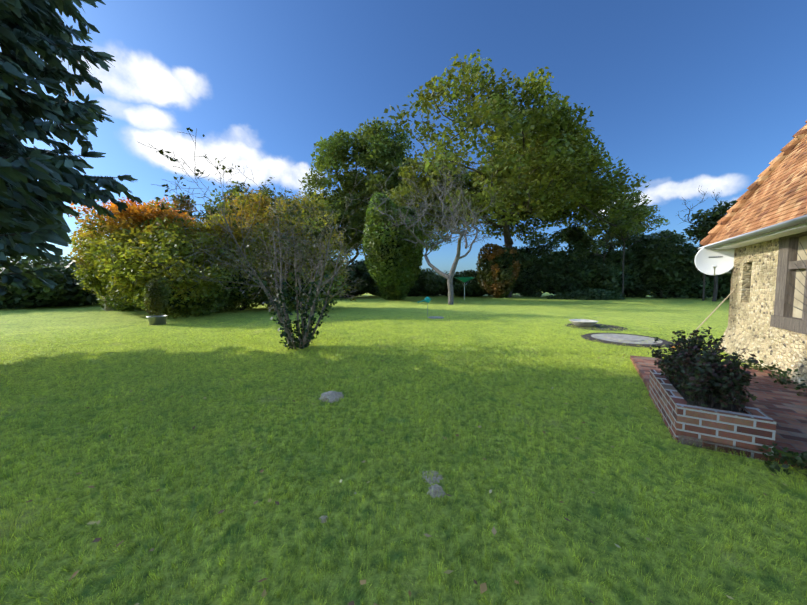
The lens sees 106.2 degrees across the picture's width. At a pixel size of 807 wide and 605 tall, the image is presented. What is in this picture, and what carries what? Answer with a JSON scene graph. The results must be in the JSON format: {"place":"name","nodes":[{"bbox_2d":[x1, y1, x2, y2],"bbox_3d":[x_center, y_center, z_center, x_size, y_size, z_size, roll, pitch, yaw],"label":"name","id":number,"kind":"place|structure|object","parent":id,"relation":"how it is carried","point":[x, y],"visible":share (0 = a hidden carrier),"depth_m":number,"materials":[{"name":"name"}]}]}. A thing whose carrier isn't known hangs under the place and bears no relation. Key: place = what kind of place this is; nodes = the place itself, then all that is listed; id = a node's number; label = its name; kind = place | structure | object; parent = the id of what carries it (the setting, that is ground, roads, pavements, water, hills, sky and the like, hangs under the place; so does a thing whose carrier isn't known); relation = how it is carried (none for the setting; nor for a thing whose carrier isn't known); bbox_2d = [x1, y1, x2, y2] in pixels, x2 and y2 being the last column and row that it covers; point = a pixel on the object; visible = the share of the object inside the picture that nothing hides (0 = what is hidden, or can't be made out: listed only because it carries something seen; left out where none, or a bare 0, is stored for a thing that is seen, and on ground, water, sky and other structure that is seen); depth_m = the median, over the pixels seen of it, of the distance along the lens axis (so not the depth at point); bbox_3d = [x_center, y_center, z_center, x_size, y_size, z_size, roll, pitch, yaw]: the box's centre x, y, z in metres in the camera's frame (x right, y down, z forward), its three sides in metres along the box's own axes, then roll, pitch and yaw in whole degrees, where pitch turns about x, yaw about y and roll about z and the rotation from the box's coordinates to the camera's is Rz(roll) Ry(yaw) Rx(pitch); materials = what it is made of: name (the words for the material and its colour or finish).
{"place":"outdoors","nodes":[
{"label":"outdoors","id":0,"kind":"place"},
{"bbox_2d":[0,292,806,604],"bbox_3d":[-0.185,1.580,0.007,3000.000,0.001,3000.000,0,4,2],"label":"ground","id":1,"kind":"structure","parent":0,"point":[630,312],"depth_m":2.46,"materials":[{"name":"green plant"}]},
{"bbox_2d":[3,255,49,270],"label":"hedge shrub","id":2,"kind":"object","parent":1,"relation":"on","point":[14,261],"visible":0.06,"depth_m":23.07,"materials":[{"name":"green plant"}]},
{"bbox_2d":[0,281,99,308],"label":"hedge","id":3,"kind":"object","parent":1,"relation":"on","point":[38,297],"visible":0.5,"depth_m":18.17,"materials":[{"name":"green plant"}]},
{"bbox_2d":[0,260,100,306],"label":"hedge shrub","id":4,"kind":"object","parent":1,"relation":"on","point":[66,276],"visible":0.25,"depth_m":18.41,"materials":[{"name":"green plant"}]},
{"bbox_2d":[27,256,83,271],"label":"hedge shrub","id":5,"kind":"object","parent":1,"relation":"on","point":[66,261],"visible":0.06,"depth_m":23.61,"materials":[{"name":"green plant"}]},
{"bbox_2d":[0,0,141,294],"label":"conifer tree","id":6,"kind":"object","parent":1,"relation":"on","point":[32,211],"visible":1,"depth_m":6.12,"materials":[{"name":"green plant"}]},
{"bbox_2d":[67,217,133,295],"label":"bush","id":7,"kind":"object","parent":1,"relation":"on","point":[87,269],"visible":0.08,"depth_m":15.60,"materials":[{"name":"green plant"}]},
{"bbox_2d":[102,296,122,310],"bbox_3d":[-16.731,-0.197,17.549,1.153,1.246,1.000,3,5,37],"label":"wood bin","id":8,"kind":"object","parent":1,"relation":"on","point":[105,308],"visible":0.15,"depth_m":17.01,"materials":[{"name":"brown wood"}]},
{"bbox_2d":[89,275,149,310],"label":"hedge","id":9,"kind":"object","parent":1,"relation":"on","point":[110,303],"visible":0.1,"depth_m":16.55,"materials":[{"name":"green plant"}]},
{"bbox_2d":[68,196,203,279],"bbox_3d":[-12.930,-2.552,16.344,6.842,6.257,6.616,0,4,2],"label":"bush","id":10,"kind":"object","parent":1,"relation":"on","point":[132,215],"visible":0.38,"depth_m":14.53,"materials":[{"name":"orange plant"}]},
{"bbox_2d":[96,216,213,302],"bbox_3d":[-12.723,-2.026,16.346,6.924,4.804,5.065,0,4,2],"label":"bush","id":11,"kind":"object","parent":1,"relation":"on","point":[155,224],"visible":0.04,"depth_m":14.71,"materials":[{"name":"green plant"}]},
{"bbox_2d":[146,315,167,324],"bbox_3d":[-9.236,0.664,11.390,0.630,0.320,0.630,0,4,2],"label":"zinc tub","id":12,"kind":"object","parent":1,"relation":"on","point":[157,320],"visible":1,"depth_m":11.22,"materials":[{"name":"grey metal"}]},
{"label":"zinc tub soil","id":13,"kind":"structure","parent":12,"relation":"in","visible":0},
{"bbox_2d":[142,277,171,314],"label":"pot shrub","id":14,"kind":"object","parent":13,"relation":"on","point":[155,290],"visible":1,"depth_m":11.29,"materials":[{"name":"green plant"}]},
{"bbox_2d":[83,225,249,313],"bbox_3d":[-10.740,-1.421,14.588,7.304,4.232,6.830,0,4,2],"label":"bush","id":15,"kind":"object","parent":1,"relation":"on","point":[125,275],"visible":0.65,"depth_m":12.77,"materials":[{"name":"green plant"}]},
{"bbox_2d":[140,193,198,226],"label":"tree","id":16,"kind":"object","parent":1,"relation":"on","point":[186,202],"visible":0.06,"depth_m":30.43,"materials":[{"name":"green plant"}]},
{"bbox_2d":[102,273,237,317],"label":"hedge","id":17,"kind":"object","parent":1,"relation":"on","point":[177,306],"visible":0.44,"depth_m":13.65,"materials":[{"name":"green plant"}]},
{"bbox_2d":[193,200,239,225],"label":"tree","id":18,"kind":"object","parent":1,"relation":"on","point":[213,211],"visible":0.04,"depth_m":31.64,"materials":[{"name":"green plant"}]},
{"bbox_2d":[189,245,273,310],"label":"bush","id":19,"kind":"object","parent":1,"relation":"on","point":[247,299],"visible":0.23,"depth_m":15.89,"materials":[{"name":"green plant"}]},
{"bbox_2d":[175,187,290,309],"bbox_3d":[-9.837,-2.907,16.977,7.645,6.881,6.083,0,4,2],"label":"bush","id":20,"kind":"object","parent":1,"relation":"on","point":[218,229],"visible":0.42,"depth_m":15.13,"materials":[{"name":"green plant"}]},
{"bbox_2d":[139,127,382,349],"bbox_3d":[-2.566,-1.028,6.573,4.376,4.367,5.457,0,4,2],"label":"hazel shrub","id":21,"kind":"object","parent":1,"relation":"on","point":[305,337],"visible":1,"depth_m":6.78,"materials":[{"name":"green plant"}]},
{"bbox_2d":[209,181,316,243],"bbox_3d":[-12.429,-5.752,29.248,8.542,10.861,7.831,0,4,2],"label":"tree","id":22,"kind":"object","parent":1,"relation":"on","point":[239,188],"visible":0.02,"depth_m":27.76,"materials":[{"name":"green plant"}]},
{"bbox_2d":[240,188,350,307],"bbox_3d":[-6.260,-2.821,17.194,6.290,6.681,6.114,0,4,2],"label":"bush","id":23,"kind":"object","parent":1,"relation":"on","point":[322,206],"visible":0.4,"depth_m":16.45,"materials":[{"name":"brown plant"}]},
{"bbox_2d":[261,196,337,255],"bbox_3d":[-10.573,-5.744,31.648,7.934,10.522,9.418,0,4,2],"label":"tree","id":24,"kind":"object","parent":1,"relation":"on","point":[319,231],"visible":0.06,"depth_m":30.36,"materials":[{"name":"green plant"}]},
{"bbox_2d":[261,263,346,308],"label":"bush","id":25,"kind":"object","parent":1,"relation":"on","point":[290,293],"visible":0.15,"depth_m":16.60,"materials":[{"name":"green plant"}]},
{"bbox_2d":[319,515,327,522],"bbox_3d":[-0.533,1.440,2.019,0.083,0.027,0.082,0,4,2],"label":"stone","id":26,"kind":"object","parent":1,"relation":"on","point":[323,517],"depth_m":2.01,"materials":[{"name":"grey stone"}]},
{"bbox_2d":[319,391,343,402],"bbox_3d":[-0.998,1.270,4.158,0.404,0.097,0.407,0,4,2],"label":"rock","id":27,"kind":"object","parent":1,"relation":"on","point":[333,396],"depth_m":4.08,"materials":[{"name":"grey stone"}]},
{"bbox_2d":[313,197,367,263],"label":"tree","id":28,"kind":"object","parent":1,"relation":"on","point":[340,211],"visible":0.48,"depth_m":36.16,"materials":[{"name":"green plant"}]},
{"bbox_2d":[322,271,370,297],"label":"hedge","id":29,"kind":"object","parent":1,"relation":"on","point":[356,293],"visible":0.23,"depth_m":29.75,"materials":[{"name":"green plant"}]},
{"bbox_2d":[326,259,377,292],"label":"hedge shrub","id":30,"kind":"object","parent":1,"relation":"on","point":[359,267],"visible":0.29,"depth_m":29.79,"materials":[{"name":"green plant"}]},
{"bbox_2d":[299,117,423,228],"bbox_3d":[-4.867,-12.514,41.312,17.002,22.740,14.620,0,4,2],"label":"oak tree","id":31,"kind":"object","parent":1,"relation":"on","point":[389,153],"visible":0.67,"depth_m":38.09,"materials":[{"name":"green plant"}]},
{"bbox_2d":[358,259,380,295],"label":"hedge shrub","id":32,"kind":"object","parent":1,"relation":"on","point":[374,284],"visible":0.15,"depth_m":31.94,"materials":[{"name":"green plant"}]},
{"bbox_2d":[362,192,423,299],"bbox_3d":[-0.756,-4.819,26.435,5.166,9.450,7.060,0,4,2],"label":"laurel bush","id":33,"kind":"object","parent":1,"relation":"on","point":[395,270],"visible":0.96,"depth_m":24.72,"materials":[{"name":"green plant"}]},
{"bbox_2d":[3,307,786,604],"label":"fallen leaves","id":34,"kind":"object","parent":1,"relation":"on","point":[483,587],"visible":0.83,"depth_m":1.85,"materials":[{"name":"brown plant"}]},
{"bbox_2d":[409,269,427,290],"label":"hedge shrub","id":35,"kind":"object","parent":1,"relation":"on","point":[422,271],"visible":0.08,"depth_m":33.30,"materials":[{"name":"green plant"}]},
{"bbox_2d":[408,283,447,295],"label":"hedge","id":36,"kind":"object","parent":1,"relation":"on","point":[439,294],"visible":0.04,"depth_m":34.20,"materials":[{"name":"green plant"}]},
{"bbox_2d":[414,268,449,294],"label":"hedge shrub","id":37,"kind":"object","parent":1,"relation":"on","point":[435,280],"visible":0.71,"depth_m":32.77,"materials":[{"name":"green plant"}]},
{"bbox_2d":[421,470,442,484],"bbox_3d":[0.221,1.415,2.461,0.243,0.015,0.237,-2,4,-29],"label":"rock","id":38,"kind":"object","parent":1,"relation":"on","point":[438,478],"depth_m":2.44,"materials":[{"name":"grey stone"}]},
{"bbox_2d":[368,150,500,304],"bbox_3d":[2.019,-5.798,22.791,7.684,11.759,10.504,-2,4,-29],"label":"bare tree","id":39,"kind":"object","parent":1,"relation":"on","point":[450,276],"visible":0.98,"depth_m":21.31,"materials":[{"name":"grey plant"}]},
{"bbox_2d":[421,190,450,255],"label":"tree","id":40,"kind":"object","parent":1,"relation":"on","point":[426,240],"visible":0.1,"depth_m":45.52,"materials":[{"name":"green plant"}]},
{"bbox_2d":[428,316,443,318],"bbox_3d":[1.449,0.667,13.486,0.720,0.035,0.720,0,4,2],"label":"cover","id":41,"kind":"object","parent":1,"relation":"on","point":[435,317],"visible":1,"depth_m":13.34,"materials":[{"name":"concrete"}]},
{"bbox_2d":[427,484,445,497],"bbox_3d":[0.244,1.409,2.285,0.163,0.058,0.154,0,4,2],"label":"rock","id":42,"kind":"object","parent":1,"relation":"on","point":[434,489],"depth_m":2.26,"materials":[{"name":"grey stone"}]},
{"bbox_2d":[454,277,474,298],"bbox_3d":[5.480,-1.249,27.285,1.643,2.030,1.643,0,4,2],"label":"rotary dryer","id":43,"kind":"object","parent":1,"relation":"on","point":[464,279],"visible":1,"depth_m":26.74,"materials":[{"name":"green metal"}]},
{"bbox_2d":[446,281,484,296],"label":"hedge","id":44,"kind":"object","parent":1,"relation":"on","point":[468,287],"visible":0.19,"depth_m":31.99,"materials":[{"name":"green plant"}]},
{"bbox_2d":[445,285,485,295],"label":"hedge","id":45,"kind":"object","parent":1,"relation":"on","point":[466,293],"visible":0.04,"depth_m":32.41,"materials":[{"name":"green plant"}]},
{"bbox_2d":[453,273,489,295],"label":"hedge shrub","id":46,"kind":"object","parent":1,"relation":"on","point":[477,294],"visible":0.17,"depth_m":32.11,"materials":[{"name":"green plant"}]},
{"bbox_2d":[453,269,515,295],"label":"hedge shrub","id":47,"kind":"object","parent":1,"relation":"on","point":[467,273],"visible":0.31,"depth_m":32.83,"materials":[{"name":"green plant"}]},
{"bbox_2d":[476,243,520,297],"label":"rust bush","id":48,"kind":"object","parent":1,"relation":"on","point":[500,269],"visible":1,"depth_m":29.60,"materials":[{"name":"orange plant"}]},
{"bbox_2d":[381,49,653,296],"bbox_3d":[9.551,-9.912,31.200,29.783,18.941,20.311,-2,4,-32],"label":"oak tree","id":49,"kind":"object","parent":1,"relation":"on","point":[545,170],"visible":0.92,"depth_m":24.55,"materials":[{"name":"green plant"}]},
{"bbox_2d":[512,259,560,296],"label":"hedge","id":50,"kind":"object","parent":1,"relation":"on","point":[535,289],"visible":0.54,"depth_m":32.05,"materials":[{"name":"green plant"}]},
{"bbox_2d":[515,231,583,293],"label":"hedge shrub","id":51,"kind":"object","parent":1,"relation":"on","point":[529,253],"visible":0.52,"depth_m":31.94,"materials":[{"name":"green plant"}]},
{"bbox_2d":[540,246,585,294],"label":"hedge","id":52,"kind":"object","parent":1,"relation":"on","point":[556,288],"visible":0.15,"depth_m":32.00,"materials":[{"name":"green plant"}]},
{"bbox_2d":[548,261,594,293],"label":"hedge","id":53,"kind":"object","parent":1,"relation":"on","point":[569,275],"visible":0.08,"depth_m":31.27,"materials":[{"name":"green plant"}]},
{"bbox_2d":[558,221,591,248],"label":"hedge tree","id":54,"kind":"object","parent":1,"relation":"on","point":[575,235],"visible":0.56,"depth_m":34.09,"materials":[{"name":"green plant"}]},
{"bbox_2d":[565,251,604,279],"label":"hedge shrub","id":55,"kind":"object","parent":1,"relation":"on","point":[583,262],"visible":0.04,"depth_m":32.05,"materials":[{"name":"green plant"}]},
{"bbox_2d":[548,234,622,290],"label":"hedge shrub","id":56,"kind":"object","parent":1,"relation":"on","point":[585,250],"visible":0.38,"depth_m":30.88,"materials":[{"name":"green plant"}]},
{"bbox_2d":[546,288,625,299],"bbox_3d":[17.135,-0.786,28.427,7.222,1.210,3.028,0,4,2],"label":"ivy mound","id":57,"kind":"object","parent":1,"relation":"on","point":[593,294],"visible":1,"depth_m":27.61,"materials":[{"name":"green plant"}]},
{"bbox_2d":[565,323,626,330],"bbox_3d":[6.804,0.857,10.783,1.900,0.008,1.900,0,4,2],"label":"soil patch","id":58,"kind":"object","parent":1,"relation":"on","point":[610,327],"depth_m":10.54,"materials":[{"name":"brown"}]},
{"bbox_2d":[569,319,598,326],"bbox_3d":[6.457,0.750,10.887,0.920,0.215,0.920,0,4,2],"label":"stone bowl","id":59,"kind":"object","parent":58,"relation":"on","point":[583,322],"visible":0.92,"depth_m":10.70,"materials":[{"name":"grey stone"}]},
{"bbox_2d":[588,230,614,289],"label":"tree","id":60,"kind":"object","parent":1,"relation":"on","point":[605,249],"visible":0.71,"depth_m":30.09,"materials":[{"name":"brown plant"}]},
{"bbox_2d":[560,252,646,290],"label":"hedge shrub","id":61,"kind":"object","parent":1,"relation":"on","point":[605,269],"visible":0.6,"depth_m":30.25,"materials":[{"name":"green plant"}]},
{"bbox_2d":[579,264,641,292],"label":"hedge","id":62,"kind":"object","parent":1,"relation":"on","point":[619,280],"visible":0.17,"depth_m":30.69,"materials":[{"name":"green plant"}]},
{"bbox_2d":[605,220,642,294],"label":"tree","id":63,"kind":"object","parent":1,"relation":"on","point":[623,240],"visible":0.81,"depth_m":29.41,"materials":[{"name":"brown plant"}]},
{"bbox_2d":[579,190,669,253],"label":"tree","id":64,"kind":"object","parent":1,"relation":"on","point":[656,221],"visible":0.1,"depth_m":40.38,"materials":[{"name":"green plant"}]},
{"bbox_2d":[581,333,673,347],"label":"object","id":65,"kind":"structure","parent":1,"relation":"on","point":[662,344],"depth_m":7.74,"materials":[{"name":"brown"}]},
{"bbox_2d":[591,333,662,343],"bbox_3d":[6.082,0.997,8.337,1.800,0.060,1.800,0,4,2],"label":"concrete cover","id":66,"kind":"object","parent":65,"relation":"on","point":[627,338],"visible":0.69,"depth_m":8.21,"materials":[{"name":"grey concrete"}]},
{"bbox_2d":[601,232,656,287],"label":"hedge shrub","id":67,"kind":"object","parent":1,"relation":"on","point":[636,247],"visible":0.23,"depth_m":30.96,"materials":[{"name":"green plant"}]},
{"bbox_2d":[618,264,655,297],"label":"hedge","id":68,"kind":"object","parent":1,"relation":"on","point":[629,293],"visible":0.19,"depth_m":30.73,"materials":[{"name":"green plant"}]},
{"bbox_2d":[631,255,691,298],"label":"hedge","id":69,"kind":"object","parent":1,"relation":"on","point":[657,289],"visible":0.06,"depth_m":30.05,"materials":[{"name":"green plant"}]},
{"bbox_2d":[637,229,688,297],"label":"hedge tree","id":70,"kind":"object","parent":1,"relation":"on","point":[668,238],"visible":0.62,"depth_m":28.98,"materials":[{"name":"green plant"}]},
{"bbox_2d":[639,231,702,297],"bbox_3d":[27.732,-3.790,30.712,9.493,6.863,6.709,0,4,2],"label":"tree","id":71,"kind":"object","parent":1,"relation":"on","point":[655,262],"visible":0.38,"depth_m":28.75,"materials":[{"name":"green plant"}]},
{"bbox_2d":[643,245,731,298],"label":"hedge shrub","id":72,"kind":"object","parent":1,"relation":"on","point":[691,259],"visible":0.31,"depth_m":28.18,"materials":[{"name":"green plant"}]},
{"bbox_2d":[651,268,729,298],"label":"hedge","id":73,"kind":"object","parent":1,"relation":"on","point":[694,291],"visible":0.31,"depth_m":28.35,"materials":[{"name":"green plant"}]},
{"bbox_2d":[676,185,726,300],"bbox_3d":[25.273,-4.934,25.681,3.730,9.606,2.985,3,5,39],"label":"tree","id":74,"kind":"object","parent":1,"relation":"on","point":[703,294],"visible":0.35,"depth_m":25.97,"materials":[{"name":"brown plant"}]},
{"bbox_2d":[681,289,734,344],"bbox_3d":[7.000,0.389,7.011,0.962,1.404,0.026,1,4,19],"label":"pole","id":75,"kind":"object","parent":1,"relation":"on","point":[714,311],"visible":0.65,"depth_m":6.95,"materials":[{"name":"beige wood"}]},
{"bbox_2d":[680,200,737,300],"bbox_3d":[25.749,-4.149,24.202,4.818,8.300,6.235,0,4,2],"label":"hedge tree","id":76,"kind":"object","parent":1,"relation":"on","point":[701,233],"visible":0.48,"depth_m":24.96,"materials":[{"name":"green plant"}]},
{"bbox_2d":[649,369,776,461],"bbox_3d":[3.336,1.167,3.438,0.650,0.370,1.470,2,4,31],"label":"brick planter","id":77,"kind":"object","parent":1,"relation":"on","point":[753,427],"visible":0.6,"depth_m":2.85,"materials":[{"name":"brown brick"}]},
{"bbox_2d":[665,376,744,412],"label":"planter soil","id":78,"kind":"structure","parent":77,"relation":"in","point":[718,406],"depth_m":3.12,"materials":[{"name":"brown soil"}]},
{"bbox_2d":[648,326,758,411],"bbox_3d":[3.263,0.661,3.421,0.774,0.745,1.653,2,4,31],"label":"planter plant","id":79,"kind":"object","parent":78,"relation":"on","point":[710,374],"depth_m":3.01,"materials":[{"name":"green plant"}]},
{"bbox_2d":[630,355,806,469],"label":"terrace paving","id":80,"kind":"structure","parent":1,"relation":"on","point":[785,409],"depth_m":3.67,"materials":[{"name":"brick"}]},
{"bbox_2d":[741,359,806,475],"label":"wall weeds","id":81,"kind":"object","parent":80,"relation":"on","point":[795,460],"depth_m":2.60,"materials":[{"name":"green plant"}]},
{"bbox_2d":[710,273,730,299],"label":"hedge","id":82,"kind":"object","parent":1,"relation":"on","point":[724,295],"visible":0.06,"depth_m":27.45,"materials":[{"name":"green plant"}]},
{"bbox_3d":[6.742,-3.294,-1.124,7.350,5.000,15.350,2,4,31],"label":"house","id":83,"kind":"object","parent":1,"relation":"on","visible":0},
{"bbox_2d":[785,243,806,312],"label":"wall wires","id":84,"kind":"object","parent":83,"relation":"attached to","point":[799,281],"depth_m":4.69,"materials":[{"name":"grey"}]},
{"bbox_2d":[0,0,806,274],"label":"sky","id":85,"kind":"structure","parent":0,"point":[689,94],"materials":[{"name":"blue"}]},
{"bbox_2d":[694,247,734,274],"bbox_3d":[7.417,-1.024,7.209,0.074,0.760,0.722,-2,4,-44],"label":"satellite dish","id":86,"kind":"object","parent":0,"point":[704,263],"visible":0.73,"depth_m":7.22,"materials":[{"name":"grey metal"}]},
{"bbox_2d":[698,215,806,250],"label":"rain gutter","id":87,"kind":"object","parent":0,"point":[787,223],"visible":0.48,"depth_m":4.94,"materials":[{"name":"grey metal"}]},
{"bbox_2d":[699,120,806,245],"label":"house roof tiles","id":88,"kind":"object","parent":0,"point":[778,195],"visible":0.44,"depth_m":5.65,"materials":[{"name":"orange tile"}]},
{"bbox_2d":[711,222,806,249],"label":"roof soffit","id":89,"kind":"structure","parent":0,"point":[792,230],"depth_m":5.27,"materials":[{"name":"white wood"}]},
{"bbox_2d":[719,238,806,385],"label":"house flint walls","id":90,"kind":"structure","parent":0,"point":[752,295],"depth_m":5.86,"materials":[{"name":"beige stone"}]},
{"bbox_2d":[770,231,806,334],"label":"window frame","id":91,"kind":"object","parent":90,"relation":"attached to","point":[782,317],"visible":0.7,"depth_m":5.07,"materials":[{"name":"brown wood"}]},
{"bbox_2d":[793,236,806,317],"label":"window pane","id":92,"kind":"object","parent":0,"point":[798,295],"depth_m":4.92,"materials":[{"name":"glass"}]},
{"bbox_3d":[1.099,0.332,13.813,0.014,0.660,0.016,0,4,2],"label":"can stake","id":93,"kind":"object","parent":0,"visible":0},
{"bbox_2d":[418,297,431,302],"bbox_3d":[0.984,-0.090,13.989,0.715,0.270,0.372,-12,-8,10],"label":"ornament","id":94,"kind":"object","parent":93,"relation":"on","point":[427,299],"visible":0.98,"depth_m":13.80,"materials":[{"name":"teal plastic"}]}
]}

